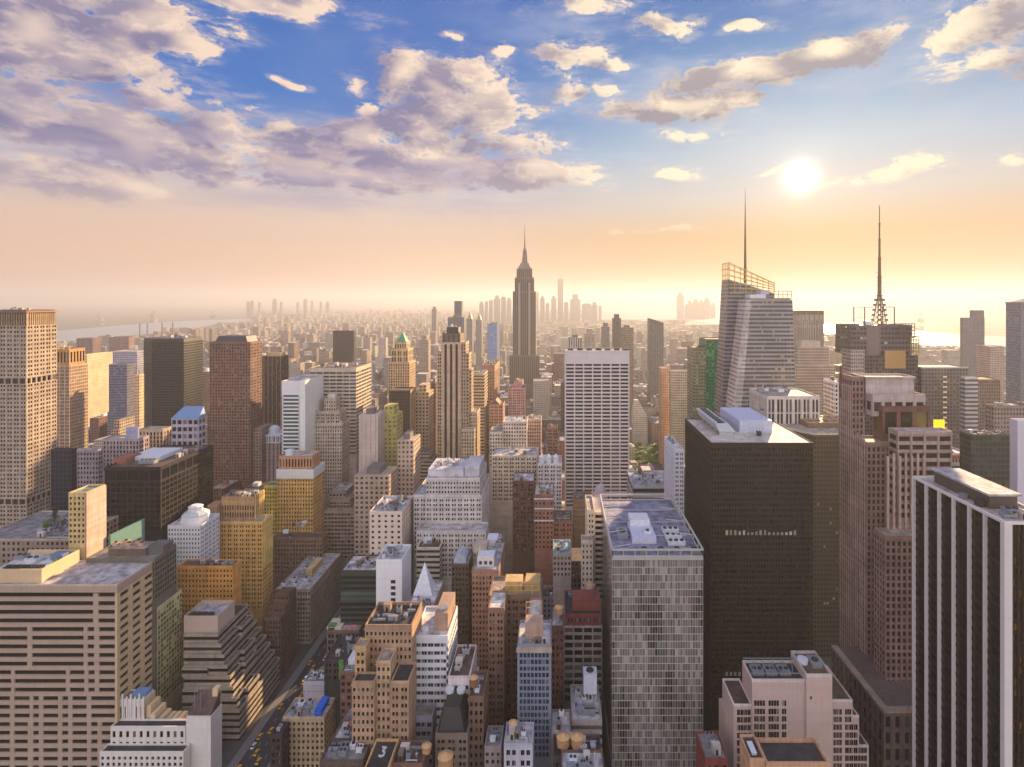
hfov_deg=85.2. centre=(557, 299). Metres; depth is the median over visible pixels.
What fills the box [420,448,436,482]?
stone building
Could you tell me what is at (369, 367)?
window
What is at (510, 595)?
court building
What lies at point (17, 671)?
window
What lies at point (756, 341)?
faceted tower
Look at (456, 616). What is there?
window
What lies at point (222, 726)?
window
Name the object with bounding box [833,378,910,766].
window
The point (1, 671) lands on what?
window
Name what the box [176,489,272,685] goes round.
golden tower
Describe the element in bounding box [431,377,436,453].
red tower
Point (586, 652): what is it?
window
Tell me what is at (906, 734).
window
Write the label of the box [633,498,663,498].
window
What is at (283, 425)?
window
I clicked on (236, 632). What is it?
window
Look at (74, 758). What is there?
window
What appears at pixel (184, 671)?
window
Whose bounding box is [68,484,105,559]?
yellow block
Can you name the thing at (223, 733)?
window
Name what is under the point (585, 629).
window
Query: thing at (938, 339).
hudson
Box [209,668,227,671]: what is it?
window
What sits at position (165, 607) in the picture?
window
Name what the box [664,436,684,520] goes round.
white slim tower
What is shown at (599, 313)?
downtown tower
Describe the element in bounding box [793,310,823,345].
concave tower
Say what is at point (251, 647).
window
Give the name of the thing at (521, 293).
window
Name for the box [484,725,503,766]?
building
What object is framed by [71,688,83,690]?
window
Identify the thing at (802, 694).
concrete building
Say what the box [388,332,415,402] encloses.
copper roofed tower
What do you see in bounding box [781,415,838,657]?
chamfered tower
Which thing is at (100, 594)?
window
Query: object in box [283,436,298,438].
window
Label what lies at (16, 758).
window
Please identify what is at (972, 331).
slim grey tower
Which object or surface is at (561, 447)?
brick building
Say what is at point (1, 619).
window
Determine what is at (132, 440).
pier block
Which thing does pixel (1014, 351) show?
blue frame tower
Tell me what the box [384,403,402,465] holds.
yellow facade
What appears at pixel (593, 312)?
downtown tower
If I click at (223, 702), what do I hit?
window
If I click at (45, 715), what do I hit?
window
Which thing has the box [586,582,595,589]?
water tank
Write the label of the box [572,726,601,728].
window
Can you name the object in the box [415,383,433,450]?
gold block
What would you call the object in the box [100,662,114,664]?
window
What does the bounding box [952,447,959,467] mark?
gold ribbon building
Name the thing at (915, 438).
window
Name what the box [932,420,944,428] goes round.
billboard
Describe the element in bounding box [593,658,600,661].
window
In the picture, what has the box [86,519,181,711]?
green block
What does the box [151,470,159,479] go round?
window
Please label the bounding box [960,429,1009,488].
dark glass building
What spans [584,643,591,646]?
window
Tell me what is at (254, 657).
window
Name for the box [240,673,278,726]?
window
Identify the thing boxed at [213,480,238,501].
brick building
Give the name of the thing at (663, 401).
tan slender tower
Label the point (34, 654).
window
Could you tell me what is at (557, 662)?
brown building
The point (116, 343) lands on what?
reddish block
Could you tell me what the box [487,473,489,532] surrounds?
stone building
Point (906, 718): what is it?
window
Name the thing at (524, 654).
window
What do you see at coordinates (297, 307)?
borough tower
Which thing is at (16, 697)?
window
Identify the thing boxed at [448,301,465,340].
stacked tower
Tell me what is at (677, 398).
tan grid tower
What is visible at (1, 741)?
window
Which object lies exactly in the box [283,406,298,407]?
window
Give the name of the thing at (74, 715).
window
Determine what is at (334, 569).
window
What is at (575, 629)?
window
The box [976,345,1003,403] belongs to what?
hazy block
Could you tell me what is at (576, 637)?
window
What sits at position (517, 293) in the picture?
window
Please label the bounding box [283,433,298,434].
window
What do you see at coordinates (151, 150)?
sky
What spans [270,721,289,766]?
building
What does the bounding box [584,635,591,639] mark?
window
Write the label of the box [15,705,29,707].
window
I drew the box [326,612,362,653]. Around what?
colourful roofed building
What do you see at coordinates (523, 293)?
window
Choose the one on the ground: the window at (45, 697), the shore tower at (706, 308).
the shore tower at (706, 308)
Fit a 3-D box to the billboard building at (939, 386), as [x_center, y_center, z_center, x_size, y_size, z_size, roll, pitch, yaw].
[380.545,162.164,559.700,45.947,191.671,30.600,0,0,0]
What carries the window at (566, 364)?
in the gridded slab
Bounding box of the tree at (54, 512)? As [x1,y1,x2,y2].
[49,507,59,523]
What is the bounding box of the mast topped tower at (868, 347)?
[835,206,918,434]
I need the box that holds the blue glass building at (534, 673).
[516,601,551,766]
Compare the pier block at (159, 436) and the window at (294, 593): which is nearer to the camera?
the window at (294, 593)
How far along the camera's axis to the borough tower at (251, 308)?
8230.00 m
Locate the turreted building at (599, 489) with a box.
[593,483,606,498]
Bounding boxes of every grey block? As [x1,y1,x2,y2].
[76,448,102,488]
[110,349,143,373]
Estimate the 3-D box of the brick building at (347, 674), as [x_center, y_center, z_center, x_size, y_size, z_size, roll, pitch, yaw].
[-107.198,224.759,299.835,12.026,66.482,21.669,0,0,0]
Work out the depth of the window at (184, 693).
326.22 m
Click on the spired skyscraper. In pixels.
(524, 361)
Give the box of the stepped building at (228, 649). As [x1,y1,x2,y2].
[182,600,279,739]
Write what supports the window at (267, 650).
in the stepped building at (228, 649)
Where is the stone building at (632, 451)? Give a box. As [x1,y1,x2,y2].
[629,443,634,459]
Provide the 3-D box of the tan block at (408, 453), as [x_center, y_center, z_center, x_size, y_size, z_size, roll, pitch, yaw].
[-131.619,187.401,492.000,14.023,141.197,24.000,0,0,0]
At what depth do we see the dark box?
600.00 m
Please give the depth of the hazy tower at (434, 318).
2600.00 m
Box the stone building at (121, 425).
[111,416,134,435]
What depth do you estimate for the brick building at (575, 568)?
403.00 m
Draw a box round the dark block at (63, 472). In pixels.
[51,448,76,510]
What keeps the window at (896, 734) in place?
in the granite tower at (879, 468)
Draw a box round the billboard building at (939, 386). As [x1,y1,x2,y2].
[918,364,967,448]
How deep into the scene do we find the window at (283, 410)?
520.15 m
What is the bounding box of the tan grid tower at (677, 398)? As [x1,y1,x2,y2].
[669,370,686,461]
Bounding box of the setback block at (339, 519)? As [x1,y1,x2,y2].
[283,482,353,567]
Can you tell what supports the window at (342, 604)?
in the dark glass block at (358, 588)
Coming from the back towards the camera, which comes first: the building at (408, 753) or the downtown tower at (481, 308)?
the downtown tower at (481, 308)
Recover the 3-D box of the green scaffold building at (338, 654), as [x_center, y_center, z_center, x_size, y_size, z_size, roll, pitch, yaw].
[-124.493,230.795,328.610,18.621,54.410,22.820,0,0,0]
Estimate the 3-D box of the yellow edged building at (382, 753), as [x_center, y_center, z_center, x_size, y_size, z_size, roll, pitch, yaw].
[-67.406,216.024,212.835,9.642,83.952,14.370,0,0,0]
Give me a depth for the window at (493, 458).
500.34 m
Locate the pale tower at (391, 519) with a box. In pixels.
[369,494,413,596]
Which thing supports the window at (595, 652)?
in the red topped building at (583, 626)
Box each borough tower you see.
[246,301,249,316]
[250,301,253,316]
[258,302,260,313]
[272,299,276,314]
[280,302,282,313]
[296,302,298,312]
[303,299,307,314]
[311,301,313,313]
[320,301,322,315]
[326,302,329,316]
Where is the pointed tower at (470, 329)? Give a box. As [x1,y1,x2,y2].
[466,313,473,366]
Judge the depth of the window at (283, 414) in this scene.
520.15 m
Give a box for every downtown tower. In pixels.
[479,302,483,321]
[485,301,487,320]
[489,300,492,321]
[494,295,500,322]
[501,296,505,323]
[507,298,511,321]
[537,292,538,322]
[540,296,544,322]
[546,303,548,320]
[551,296,555,322]
[564,302,567,324]
[570,294,579,321]
[582,303,590,322]
[591,302,596,324]
[598,306,601,321]
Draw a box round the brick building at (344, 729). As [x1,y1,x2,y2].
[333,706,351,737]
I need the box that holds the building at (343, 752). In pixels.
[319,738,369,766]
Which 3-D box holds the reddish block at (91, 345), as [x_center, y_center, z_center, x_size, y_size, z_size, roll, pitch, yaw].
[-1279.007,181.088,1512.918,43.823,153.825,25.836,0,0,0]
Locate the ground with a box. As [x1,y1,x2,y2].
[0,301,1010,766]
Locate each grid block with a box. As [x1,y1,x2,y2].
[413,456,489,591]
[823,376,838,418]
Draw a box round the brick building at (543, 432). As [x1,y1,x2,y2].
[542,427,545,437]
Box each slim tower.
[135,371,143,428]
[469,670,487,766]
[581,495,600,608]
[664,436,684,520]
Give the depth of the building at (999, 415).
450.00 m
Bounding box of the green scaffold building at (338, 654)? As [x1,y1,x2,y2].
[324,635,364,731]
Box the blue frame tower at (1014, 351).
[1005,299,1023,403]
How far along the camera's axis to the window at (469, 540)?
395.32 m
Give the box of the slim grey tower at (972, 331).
[960,310,984,375]
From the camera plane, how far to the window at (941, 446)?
270.71 m
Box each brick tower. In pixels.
[207,335,273,489]
[547,423,557,454]
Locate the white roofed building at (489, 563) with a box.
[471,533,504,669]
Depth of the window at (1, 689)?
300.82 m
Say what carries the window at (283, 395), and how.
in the white block at (302, 398)
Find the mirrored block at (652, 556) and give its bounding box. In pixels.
[600,494,703,766]
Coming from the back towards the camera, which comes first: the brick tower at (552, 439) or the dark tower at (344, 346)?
the dark tower at (344, 346)
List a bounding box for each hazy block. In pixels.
[794,340,834,414]
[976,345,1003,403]
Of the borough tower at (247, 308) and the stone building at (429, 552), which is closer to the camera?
the stone building at (429, 552)
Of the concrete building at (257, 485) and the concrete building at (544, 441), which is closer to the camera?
the concrete building at (257, 485)
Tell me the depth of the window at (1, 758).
300.82 m
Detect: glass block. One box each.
[109,363,135,434]
[340,554,379,635]
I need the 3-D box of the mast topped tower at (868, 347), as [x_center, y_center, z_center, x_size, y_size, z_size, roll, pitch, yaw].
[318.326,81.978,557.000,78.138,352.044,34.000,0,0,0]
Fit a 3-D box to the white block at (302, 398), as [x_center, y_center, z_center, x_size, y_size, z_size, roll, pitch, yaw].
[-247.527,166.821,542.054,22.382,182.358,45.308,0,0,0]
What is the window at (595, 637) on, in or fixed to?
in the red topped building at (583, 626)
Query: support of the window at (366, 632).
in the twin bay building at (384, 690)
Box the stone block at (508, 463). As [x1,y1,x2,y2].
[491,447,538,575]
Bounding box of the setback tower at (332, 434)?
[315,393,349,509]
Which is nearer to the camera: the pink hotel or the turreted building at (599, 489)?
the turreted building at (599, 489)
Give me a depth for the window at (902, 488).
270.71 m
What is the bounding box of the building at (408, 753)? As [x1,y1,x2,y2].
[391,740,428,766]
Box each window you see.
[0,593,92,595]
[0,601,92,604]
[0,610,92,613]
[0,618,92,621]
[0,627,26,630]
[0,636,26,638]
[0,644,26,647]
[0,653,26,656]
[0,662,26,664]
[0,670,10,673]
[0,679,10,682]
[0,688,10,690]
[0,696,9,699]
[0,705,9,707]
[0,714,9,716]
[0,722,9,725]
[0,731,9,733]
[0,740,9,742]
[0,748,9,751]
[0,757,9,759]
[1,325,55,524]
[15,696,29,699]
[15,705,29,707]
[15,714,29,716]
[15,722,27,725]
[15,731,27,733]
[15,740,27,742]
[15,748,27,751]
[15,757,27,759]
[16,670,65,673]
[16,679,65,682]
[16,688,65,690]
[33,627,83,630]
[33,636,83,638]
[33,644,83,647]
[33,653,83,656]
[33,662,83,664]
[34,573,150,766]
[44,696,57,699]
[44,705,57,707]
[44,714,57,716]
[44,722,57,725]
[44,731,57,733]
[44,740,57,742]
[44,748,57,751]
[44,757,57,759]
[56,367,72,447]
[71,670,83,673]
[71,679,83,682]
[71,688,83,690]
[73,696,86,699]
[73,705,86,707]
[73,714,86,716]
[73,722,86,725]
[73,731,86,733]
[73,740,86,742]
[73,748,86,751]
[73,757,86,759]
[92,696,114,699]
[92,705,114,707]
[92,714,114,716]
[99,593,114,595]
[99,601,114,604]
[99,610,114,613]
[99,618,114,621]
[100,627,114,630]
[100,636,114,638]
[100,644,114,647]
[100,653,114,656]
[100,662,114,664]
[100,670,114,673]
[100,679,114,682]
[100,688,114,690]
[102,722,114,725]
[106,470,114,479]
[117,470,126,479]
[123,459,211,529]
[129,470,137,479]
[140,470,148,479]
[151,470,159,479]
[153,549,175,597]
[158,593,181,702]
[162,467,168,478]
[170,464,176,475]
[178,460,184,471]
[179,500,269,607]
[183,670,207,672]
[183,692,196,694]
[184,636,218,639]
[184,647,221,649]
[184,658,224,660]
[184,679,230,681]
[186,457,191,467]
[189,517,218,557]
[193,454,198,464]
[200,451,205,461]
[207,448,211,458]
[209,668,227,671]
[210,343,261,481]
[219,608,247,638]
[221,690,233,692]
[221,701,236,703]
[222,630,237,648]
[222,713,239,714]
[222,719,239,721]
[222,726,239,727]
[222,732,239,734]
[225,623,256,659]
[228,631,260,669]
[231,639,265,680]
[234,647,269,691]
[237,654,274,702]
[240,662,278,713]
[240,668,278,719]
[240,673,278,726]
[240,679,278,732]
[240,685,278,738]
[243,619,252,630]
[245,642,254,655]
[246,653,256,667]
[248,679,258,693]
[265,476,325,555]
[270,593,294,675]
[283,395,298,396]
[283,399,298,400]
[283,402,298,404]
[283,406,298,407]
[283,410,298,411]
[283,414,298,415]
[283,418,298,419]
[283,421,298,422]
[283,425,298,426]
[283,429,298,430]
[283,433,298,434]
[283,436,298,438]
[283,440,298,441]
[283,444,298,445]
[298,569,334,641]
[310,367,370,453]
[316,401,342,481]
[325,488,353,518]
[328,628,362,637]
[330,704,334,737]
[341,576,375,578]
[341,581,375,583]
[341,587,375,589]
[341,592,375,594]
[341,597,375,600]
[341,603,375,605]
[341,608,374,610]
[341,613,371,616]
[341,619,367,621]
[353,632,410,747]
[389,344,413,386]
[415,482,484,555]
[438,344,476,454]
[445,344,446,457]
[449,616,456,670]
[450,344,451,457]
[456,344,457,457]
[473,576,490,634]
[488,372,493,399]
[490,601,528,719]
[493,458,535,479]
[504,424,525,428]
[509,390,523,411]
[513,293,513,354]
[515,293,515,354]
[517,293,517,354]
[520,653,548,683]
[521,293,521,354]
[523,293,523,354]
[525,293,525,354]
[527,293,527,354]
[531,293,531,354]
[534,293,534,354]
[565,628,572,631]
[565,635,572,639]
[565,643,572,646]
[565,650,572,654]
[565,658,572,661]
[565,665,572,669]
[565,673,572,676]
[566,364,627,457]
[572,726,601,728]
[574,628,581,631]
[574,635,581,639]
[574,643,581,646]
[574,650,581,654]
[574,658,581,661]
[574,665,581,669]
[574,673,581,676]
[584,628,591,631]
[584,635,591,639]
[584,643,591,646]
[584,650,591,654]
[584,658,591,661]
[593,628,600,631]
[593,635,600,639]
[593,643,600,646]
[593,650,600,654]
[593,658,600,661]
[601,510,702,766]
[633,489,663,492]
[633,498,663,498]
[686,424,811,732]
[757,700,850,736]
[825,382,832,414]
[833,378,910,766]
[874,402,880,410]
[875,410,880,432]
[885,412,895,433]
[886,717,889,726]
[886,733,889,742]
[886,749,889,759]
[895,717,898,726]
[895,733,898,742]
[895,749,898,759]
[899,436,909,440]
[899,445,909,448]
[899,453,909,457]
[901,412,910,426]
[901,470,909,474]
[901,487,909,491]
[901,504,909,508]
[905,717,907,726]
[905,733,907,742]
[905,749,907,759]
[913,436,922,440]
[913,445,922,448]
[913,453,922,457]
[913,470,921,474]
[916,412,926,426]
[916,480,999,766]
[926,436,936,440]
[926,445,936,448]
[926,453,936,457]
[926,462,936,465]
[926,470,933,474]
[940,436,949,440]
[940,445,949,448]
[940,453,949,457]
[940,462,949,465]
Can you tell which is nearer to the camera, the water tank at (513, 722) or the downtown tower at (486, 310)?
the water tank at (513, 722)
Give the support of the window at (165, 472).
in the gridded block at (160, 489)
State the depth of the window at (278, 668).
345.39 m
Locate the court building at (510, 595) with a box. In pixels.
[487,573,542,738]
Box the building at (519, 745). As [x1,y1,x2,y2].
[504,722,533,766]
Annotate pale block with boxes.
[85,352,112,426]
[490,425,503,532]
[503,415,527,446]
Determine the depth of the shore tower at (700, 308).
7680.00 m
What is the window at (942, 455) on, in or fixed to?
in the granite tower at (879, 468)
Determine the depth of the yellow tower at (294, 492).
482.00 m
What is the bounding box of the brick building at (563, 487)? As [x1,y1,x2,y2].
[562,474,564,500]
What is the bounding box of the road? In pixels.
[236,371,508,766]
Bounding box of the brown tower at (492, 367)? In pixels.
[482,360,499,472]
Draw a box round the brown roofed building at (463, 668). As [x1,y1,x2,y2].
[448,644,476,703]
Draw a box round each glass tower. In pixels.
[144,334,202,426]
[487,323,499,359]
[687,337,717,418]
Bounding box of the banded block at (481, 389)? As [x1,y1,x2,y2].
[474,369,487,472]
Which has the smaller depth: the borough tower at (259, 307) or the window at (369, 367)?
the window at (369, 367)
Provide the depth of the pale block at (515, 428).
560.13 m
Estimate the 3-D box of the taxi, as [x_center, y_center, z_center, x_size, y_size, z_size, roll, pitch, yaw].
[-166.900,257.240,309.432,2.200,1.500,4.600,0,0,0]
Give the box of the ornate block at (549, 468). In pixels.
[538,454,561,509]
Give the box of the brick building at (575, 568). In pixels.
[571,548,580,589]
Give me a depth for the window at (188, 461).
409.17 m
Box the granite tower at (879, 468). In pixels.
[831,365,952,766]
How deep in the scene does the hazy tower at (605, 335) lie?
1350.00 m
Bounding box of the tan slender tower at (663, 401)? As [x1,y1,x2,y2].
[659,366,668,468]
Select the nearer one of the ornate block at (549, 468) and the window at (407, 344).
the ornate block at (549, 468)
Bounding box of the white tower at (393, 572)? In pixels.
[376,544,410,604]
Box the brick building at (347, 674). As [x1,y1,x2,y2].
[340,648,354,721]
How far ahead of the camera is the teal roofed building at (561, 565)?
370.00 m
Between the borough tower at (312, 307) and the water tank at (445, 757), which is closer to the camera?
the water tank at (445, 757)
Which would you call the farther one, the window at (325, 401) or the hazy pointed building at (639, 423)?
the hazy pointed building at (639, 423)
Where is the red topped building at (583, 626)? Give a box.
[564,590,602,713]
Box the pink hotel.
[508,378,525,415]
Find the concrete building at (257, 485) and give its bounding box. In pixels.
[244,481,266,513]
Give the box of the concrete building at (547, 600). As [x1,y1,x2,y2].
[543,585,552,619]
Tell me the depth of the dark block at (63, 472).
440.00 m
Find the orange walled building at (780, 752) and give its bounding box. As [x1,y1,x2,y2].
[740,734,829,766]
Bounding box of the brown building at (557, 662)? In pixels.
[551,605,563,708]
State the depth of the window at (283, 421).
520.15 m
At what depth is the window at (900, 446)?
270.71 m
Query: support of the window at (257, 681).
in the stepped building at (228, 649)
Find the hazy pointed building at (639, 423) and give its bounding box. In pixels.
[631,399,646,446]
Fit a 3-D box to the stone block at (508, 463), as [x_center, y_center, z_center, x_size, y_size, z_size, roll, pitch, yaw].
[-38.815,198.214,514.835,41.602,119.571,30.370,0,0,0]
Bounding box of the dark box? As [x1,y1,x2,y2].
[389,387,415,434]
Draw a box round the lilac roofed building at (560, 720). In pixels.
[551,709,570,766]
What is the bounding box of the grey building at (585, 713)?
[570,666,601,749]
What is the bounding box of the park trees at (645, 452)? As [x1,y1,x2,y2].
[634,442,658,469]
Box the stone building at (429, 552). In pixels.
[417,536,442,582]
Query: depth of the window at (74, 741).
300.82 m
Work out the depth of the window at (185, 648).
333.79 m
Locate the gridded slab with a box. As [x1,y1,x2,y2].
[564,347,629,522]
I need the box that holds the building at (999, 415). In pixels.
[986,402,1023,433]
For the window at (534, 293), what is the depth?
1273.00 m
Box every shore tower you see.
[677,292,683,318]
[686,301,692,317]
[693,299,697,317]
[698,300,703,317]
[703,298,709,317]
[710,303,715,317]
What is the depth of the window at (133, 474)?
380.83 m
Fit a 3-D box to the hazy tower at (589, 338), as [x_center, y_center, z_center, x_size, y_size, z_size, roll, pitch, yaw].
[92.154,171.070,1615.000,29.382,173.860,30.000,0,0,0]
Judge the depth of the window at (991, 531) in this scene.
212.43 m
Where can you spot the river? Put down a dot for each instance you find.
(95, 332)
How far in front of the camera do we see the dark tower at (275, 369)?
700.00 m
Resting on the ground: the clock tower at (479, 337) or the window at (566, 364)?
the clock tower at (479, 337)
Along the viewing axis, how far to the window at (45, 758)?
300.82 m
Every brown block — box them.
[573,491,590,547]
[974,376,999,430]
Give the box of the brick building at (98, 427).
[90,413,106,442]
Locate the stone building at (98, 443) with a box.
[94,435,110,447]
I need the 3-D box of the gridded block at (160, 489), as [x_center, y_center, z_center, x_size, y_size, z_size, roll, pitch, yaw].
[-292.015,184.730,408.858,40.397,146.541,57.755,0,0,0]
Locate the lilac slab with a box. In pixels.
[359,406,384,470]
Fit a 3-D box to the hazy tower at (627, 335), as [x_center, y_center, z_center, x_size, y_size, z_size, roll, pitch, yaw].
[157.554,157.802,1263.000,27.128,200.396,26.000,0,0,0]
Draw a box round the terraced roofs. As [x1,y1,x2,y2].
[0,511,118,566]
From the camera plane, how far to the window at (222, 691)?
327.81 m
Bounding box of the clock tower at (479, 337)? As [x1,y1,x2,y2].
[476,313,482,366]
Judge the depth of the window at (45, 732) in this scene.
300.82 m
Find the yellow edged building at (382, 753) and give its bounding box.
[365,739,398,766]
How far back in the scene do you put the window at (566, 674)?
285.50 m
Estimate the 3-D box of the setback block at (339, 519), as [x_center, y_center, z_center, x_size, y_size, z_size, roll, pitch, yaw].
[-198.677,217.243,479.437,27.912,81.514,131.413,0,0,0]
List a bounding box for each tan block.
[354,462,397,553]
[397,429,419,494]
[489,397,504,429]
[528,414,541,454]
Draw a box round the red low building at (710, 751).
[696,731,727,766]
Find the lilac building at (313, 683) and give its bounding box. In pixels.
[303,654,326,696]
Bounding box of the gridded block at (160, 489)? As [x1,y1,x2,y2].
[105,445,212,540]
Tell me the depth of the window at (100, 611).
300.82 m
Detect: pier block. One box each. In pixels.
[103,426,148,483]
[139,426,170,448]
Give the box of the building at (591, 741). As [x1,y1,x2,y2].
[553,732,600,766]
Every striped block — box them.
[568,334,581,347]
[961,376,977,430]
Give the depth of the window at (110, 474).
380.83 m
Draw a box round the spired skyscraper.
[509,233,539,398]
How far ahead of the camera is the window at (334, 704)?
290.71 m
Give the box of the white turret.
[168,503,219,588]
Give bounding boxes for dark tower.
[262,352,288,429]
[333,330,355,362]
[685,407,813,732]
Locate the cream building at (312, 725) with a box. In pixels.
[282,696,334,766]
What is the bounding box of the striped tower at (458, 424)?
[437,324,479,457]
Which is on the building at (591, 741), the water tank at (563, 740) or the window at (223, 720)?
the water tank at (563, 740)
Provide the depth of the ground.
13220.68 m
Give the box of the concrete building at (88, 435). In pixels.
[88,427,89,443]
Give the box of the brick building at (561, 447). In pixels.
[558,437,564,469]
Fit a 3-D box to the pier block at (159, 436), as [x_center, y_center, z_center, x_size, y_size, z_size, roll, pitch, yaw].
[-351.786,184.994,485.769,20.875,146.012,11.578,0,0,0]
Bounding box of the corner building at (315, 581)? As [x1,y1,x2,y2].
[276,553,341,644]
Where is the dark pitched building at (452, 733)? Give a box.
[435,685,469,766]
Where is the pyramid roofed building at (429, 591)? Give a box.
[409,563,443,613]
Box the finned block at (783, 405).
[749,386,819,423]
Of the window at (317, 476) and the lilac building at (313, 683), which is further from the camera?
the window at (317, 476)
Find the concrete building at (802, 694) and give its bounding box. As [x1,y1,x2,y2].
[719,651,868,766]
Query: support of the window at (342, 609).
in the dark glass block at (358, 588)
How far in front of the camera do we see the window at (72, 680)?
300.82 m
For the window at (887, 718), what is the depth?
240.71 m
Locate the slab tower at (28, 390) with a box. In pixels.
[0,307,58,526]
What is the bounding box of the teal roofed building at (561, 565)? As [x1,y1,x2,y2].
[553,539,570,617]
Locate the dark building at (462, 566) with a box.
[451,545,472,643]
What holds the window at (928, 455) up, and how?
in the granite tower at (879, 468)
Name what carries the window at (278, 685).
in the stepped building at (228, 649)
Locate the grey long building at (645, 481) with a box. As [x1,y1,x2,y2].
[627,470,663,498]
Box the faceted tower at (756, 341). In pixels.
[714,197,795,416]
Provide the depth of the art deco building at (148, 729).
297.00 m
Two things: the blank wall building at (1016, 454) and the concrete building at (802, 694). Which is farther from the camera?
the blank wall building at (1016, 454)
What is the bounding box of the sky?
[0,0,1023,300]
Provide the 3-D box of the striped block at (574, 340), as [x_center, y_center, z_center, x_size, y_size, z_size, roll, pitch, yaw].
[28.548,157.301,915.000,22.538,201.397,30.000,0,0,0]
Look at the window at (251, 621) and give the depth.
358.23 m
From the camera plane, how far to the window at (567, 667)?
285.50 m
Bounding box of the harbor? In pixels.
[597,306,719,323]
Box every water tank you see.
[421,741,431,757]
[438,749,452,766]
[469,674,478,689]
[509,719,517,728]
[555,604,562,619]
[556,731,569,751]
[570,731,583,748]
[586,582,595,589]
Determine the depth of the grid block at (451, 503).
395.11 m
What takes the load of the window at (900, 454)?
in the granite tower at (879, 468)
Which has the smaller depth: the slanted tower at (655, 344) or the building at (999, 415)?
the building at (999, 415)
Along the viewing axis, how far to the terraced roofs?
350.94 m
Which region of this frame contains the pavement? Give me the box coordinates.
[227,369,508,766]
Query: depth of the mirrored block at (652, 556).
250.45 m
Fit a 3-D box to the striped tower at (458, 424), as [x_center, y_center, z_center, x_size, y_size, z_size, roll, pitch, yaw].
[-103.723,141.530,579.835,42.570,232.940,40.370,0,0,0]
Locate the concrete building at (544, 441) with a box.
[542,438,545,447]
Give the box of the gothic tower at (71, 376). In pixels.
[55,346,87,448]
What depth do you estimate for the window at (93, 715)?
300.82 m
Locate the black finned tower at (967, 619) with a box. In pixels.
[912,468,1023,766]
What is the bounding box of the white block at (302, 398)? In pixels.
[282,375,323,453]
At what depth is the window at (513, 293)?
1273.00 m
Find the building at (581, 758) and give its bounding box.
[561,750,603,766]
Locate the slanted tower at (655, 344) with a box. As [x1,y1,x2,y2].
[647,318,663,401]
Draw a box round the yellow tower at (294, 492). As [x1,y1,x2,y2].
[263,449,327,592]
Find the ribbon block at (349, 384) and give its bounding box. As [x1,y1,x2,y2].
[309,362,370,481]
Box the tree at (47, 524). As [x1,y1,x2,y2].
[41,520,51,530]
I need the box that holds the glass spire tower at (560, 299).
[558,275,562,322]
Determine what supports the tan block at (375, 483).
on the ground
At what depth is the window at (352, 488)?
510.21 m
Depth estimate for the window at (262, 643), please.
339.96 m
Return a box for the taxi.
[255,757,261,764]
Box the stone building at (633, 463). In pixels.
[630,460,636,469]
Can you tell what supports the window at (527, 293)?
in the spired skyscraper
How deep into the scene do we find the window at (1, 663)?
300.82 m
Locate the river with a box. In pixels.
[57,319,251,340]
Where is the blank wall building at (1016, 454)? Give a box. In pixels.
[1010,418,1023,504]
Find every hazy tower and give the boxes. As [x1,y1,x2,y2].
[419,335,430,378]
[432,307,437,342]
[584,328,594,347]
[601,322,608,347]
[612,314,620,347]
[621,325,633,413]
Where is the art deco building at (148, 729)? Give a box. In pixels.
[100,685,221,766]
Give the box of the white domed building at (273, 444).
[265,425,281,482]
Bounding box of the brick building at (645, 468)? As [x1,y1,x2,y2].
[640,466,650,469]
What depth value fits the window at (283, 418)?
520.15 m
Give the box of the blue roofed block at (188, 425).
[171,406,205,444]
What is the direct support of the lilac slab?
on the ground
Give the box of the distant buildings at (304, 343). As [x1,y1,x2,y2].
[57,308,1005,510]
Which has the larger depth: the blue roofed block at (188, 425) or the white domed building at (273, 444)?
the white domed building at (273, 444)
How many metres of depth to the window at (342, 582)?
352.38 m
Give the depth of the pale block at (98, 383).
922.41 m
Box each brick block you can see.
[263,587,296,679]
[512,472,534,575]
[534,483,553,584]
[554,510,571,547]
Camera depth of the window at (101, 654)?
300.82 m
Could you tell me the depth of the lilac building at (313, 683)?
330.13 m
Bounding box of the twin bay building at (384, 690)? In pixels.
[351,601,421,752]
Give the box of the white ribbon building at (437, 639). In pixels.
[416,592,457,766]
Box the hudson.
[824,324,1005,346]
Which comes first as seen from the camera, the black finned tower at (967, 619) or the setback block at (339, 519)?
the black finned tower at (967, 619)
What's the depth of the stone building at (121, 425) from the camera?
647.12 m
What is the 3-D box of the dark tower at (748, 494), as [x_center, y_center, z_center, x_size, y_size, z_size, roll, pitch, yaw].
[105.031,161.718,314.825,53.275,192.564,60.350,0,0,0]
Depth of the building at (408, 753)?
213.81 m
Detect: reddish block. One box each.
[76,338,100,353]
[109,336,133,351]
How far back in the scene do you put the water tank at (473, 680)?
231.83 m

